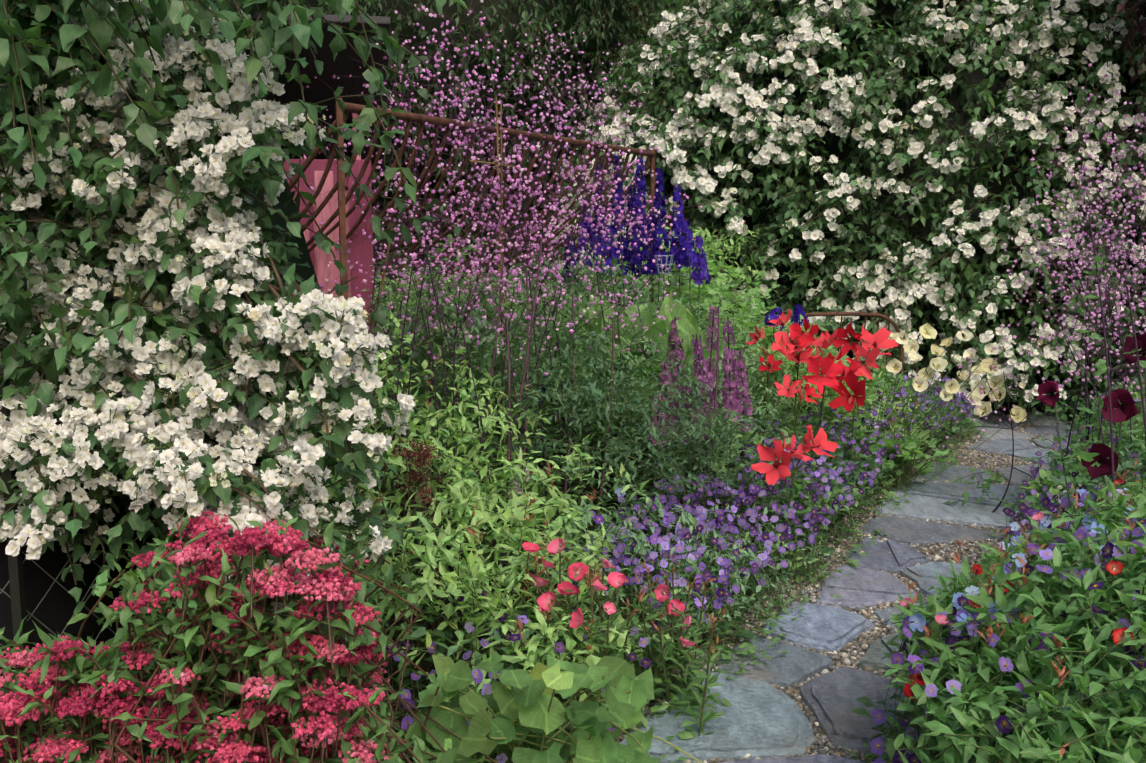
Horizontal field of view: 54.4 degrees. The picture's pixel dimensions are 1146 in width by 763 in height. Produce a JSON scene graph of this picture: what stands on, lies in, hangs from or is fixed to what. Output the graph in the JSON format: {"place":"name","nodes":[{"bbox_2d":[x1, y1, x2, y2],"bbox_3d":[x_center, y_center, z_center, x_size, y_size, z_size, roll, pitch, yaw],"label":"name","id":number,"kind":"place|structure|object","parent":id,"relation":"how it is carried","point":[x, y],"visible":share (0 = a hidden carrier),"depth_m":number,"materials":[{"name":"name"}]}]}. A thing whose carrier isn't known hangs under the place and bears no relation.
{"place":"outdoors","nodes":[
{"label":"outdoors","id":0,"kind":"place"},
{"bbox_2d":[358,324,1084,761],"bbox_3d":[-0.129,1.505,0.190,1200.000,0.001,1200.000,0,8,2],"label":"terrain","id":1,"kind":"structure","parent":0,"point":[454,638],"depth_m":5.39,"materials":[{"name":"soil"}]},
{"bbox_2d":[0,365,155,742],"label":"wire fence","id":2,"kind":"object","parent":1,"relation":"on","point":[38,594],"visible":0.02,"depth_m":2.74,"materials":[{"name":"black metal"}]},
{"bbox_2d":[0,0,475,618],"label":"climbing rose","id":3,"kind":"object","parent":1,"relation":"on","point":[176,324],"visible":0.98,"depth_m":2.44,"materials":[{"name":"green plant"}]},
{"bbox_2d":[0,510,496,762],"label":"red flowering shrub","id":4,"kind":"object","parent":1,"relation":"on","point":[236,676],"visible":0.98,"depth_m":2.05,"materials":[{"name":"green plant"}]},
{"bbox_2d":[245,12,389,567],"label":"pink garden shed","id":5,"kind":"structure","parent":1,"relation":"on","point":[344,65],"depth_m":4.94,"materials":[{"name":"paint"}]},
{"bbox_2d":[375,97,515,477],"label":"tied bamboo stakes","id":6,"kind":"object","parent":1,"relation":"on","point":[500,241],"visible":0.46,"depth_m":4.95,"materials":[{"name":"wood"}]},
{"bbox_2d":[373,208,560,315],"bbox_3d":[1.842,-4.190,18.860,60.790,14.393,6.502,0,8,2],"label":"hedge","id":7,"kind":"object","parent":1,"relation":"on","point":[422,255],"depth_m":17.82,"materials":[{"name":"green plant"}]},
{"bbox_2d":[288,98,654,450],"bbox_3d":[-0.492,-0.293,5.923,0.702,2.026,3.167,4,9,26],"label":"rusty hay rake","id":8,"kind":"object","parent":1,"relation":"on","point":[339,185],"visible":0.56,"depth_m":5.27,"materials":[{"name":"metal"}]},
{"bbox_2d":[256,0,694,355],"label":"hedge","id":9,"kind":"object","parent":1,"relation":"on","point":[603,26],"visible":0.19,"depth_m":10.36,"materials":[{"name":"green plant"}]},
{"bbox_2d":[406,651,702,762],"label":"broad-leaved plant","id":10,"kind":"object","parent":1,"relation":"on","point":[532,705],"visible":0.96,"depth_m":2.54,"materials":[{"name":"green plant"}]},
{"bbox_2d":[484,0,712,268],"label":"tree","id":11,"kind":"object","parent":1,"relation":"on","point":[644,14],"depth_m":13.18,"materials":[{"name":"green plant"}]},
{"bbox_2d":[509,538,730,735],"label":"coral flowers","id":12,"kind":"object","parent":1,"relation":"on","point":[691,673],"visible":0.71,"depth_m":3.31,"materials":[{"name":"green plant"}]},
{"bbox_2d":[182,214,1145,762],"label":"border foliage","id":13,"kind":"object","parent":1,"relation":"on","point":[1072,666],"visible":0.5,"depth_m":4.01,"materials":[{"name":"green plant"}]},
{"bbox_2d":[654,255,673,300],"bbox_3d":[0.517,-0.049,6.416,0.114,1.345,0.114,0,8,2],"label":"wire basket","id":14,"kind":"object","parent":1,"relation":"on","point":[665,268],"visible":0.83,"depth_m":6.34,"materials":[{"name":"metal"}]},
{"bbox_2d":[541,153,814,476],"bbox_3d":[0.667,-0.407,6.796,1.757,1.950,0.597,0,8,2],"label":"delphinium","id":15,"kind":"object","parent":1,"relation":"on","point":[682,257],"visible":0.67,"depth_m":6.74,"materials":[{"name":"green plant"}]},
{"bbox_2d":[644,306,752,541],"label":"purple flower spikes","id":16,"kind":"object","parent":1,"relation":"on","point":[733,396],"visible":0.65,"depth_m":5.47,"materials":[{"name":"purple plant"}]},
{"bbox_2d":[297,0,1145,614],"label":"meadow rue","id":17,"kind":"object","parent":1,"relation":"on","point":[1099,424],"visible":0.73,"depth_m":5.14,"materials":[{"name":"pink plant"}]},
{"bbox_2d":[386,374,1145,762],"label":"purple groundcover flowers","id":18,"kind":"object","parent":1,"relation":"on","point":[810,518],"visible":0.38,"depth_m":4.10,"materials":[{"name":"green plant"}]},
{"bbox_2d":[746,309,898,574],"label":"red lilies","id":19,"kind":"object","parent":1,"relation":"on","point":[830,370],"visible":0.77,"depth_m":5.83,"materials":[{"name":"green plant"}]},
{"bbox_2d":[764,312,903,412],"bbox_3d":[1.852,-0.039,7.912,0.989,0.909,0.104,0,8,2],"label":"support","id":20,"kind":"object","parent":1,"relation":"on","point":[885,317],"visible":0.38,"depth_m":7.86,"materials":[{"name":"brown metal"}]},
{"bbox_2d":[537,0,1145,423],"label":"mock orange","id":21,"kind":"object","parent":1,"relation":"on","point":[875,156],"visible":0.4,"depth_m":8.43,"materials":[{"name":"green plant"}]},
{"bbox_2d":[608,413,1074,762],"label":"path gravel","id":22,"kind":"structure","parent":1,"relation":"on","point":[812,719],"depth_m":4.65,"materials":[{"name":"beige gravel"}]},
{"bbox_2d":[619,411,1085,762],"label":"path flagstones","id":23,"kind":"object","parent":22,"relation":"on","point":[763,720],"visible":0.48,"depth_m":4.02,"materials":[{"name":"stone"}]},
{"bbox_2d":[831,323,1026,491],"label":"pale yellow poppies","id":24,"kind":"object","parent":1,"relation":"on","point":[940,364],"visible":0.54,"depth_m":6.35,"materials":[{"name":"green plant"}]},
{"bbox_2d":[903,496,1131,756],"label":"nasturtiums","id":25,"kind":"object","parent":1,"relation":"on","point":[908,692],"visible":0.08,"depth_m":2.72,"materials":[{"name":"red plant"}]},
{"bbox_2d":[1036,217,1145,518],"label":"hollyhocks","id":26,"kind":"object","parent":1,"relation":"on","point":[1126,409],"visible":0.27,"depth_m":3.90,"materials":[{"name":"green plant"}]},
{"bbox_2d":[1111,0,1145,100],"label":"tree trunk","id":27,"kind":"object","parent":1,"relation":"on","point":[1138,10],"visible":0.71,"depth_m":8.08,"materials":[{"name":"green plant"}]}
]}

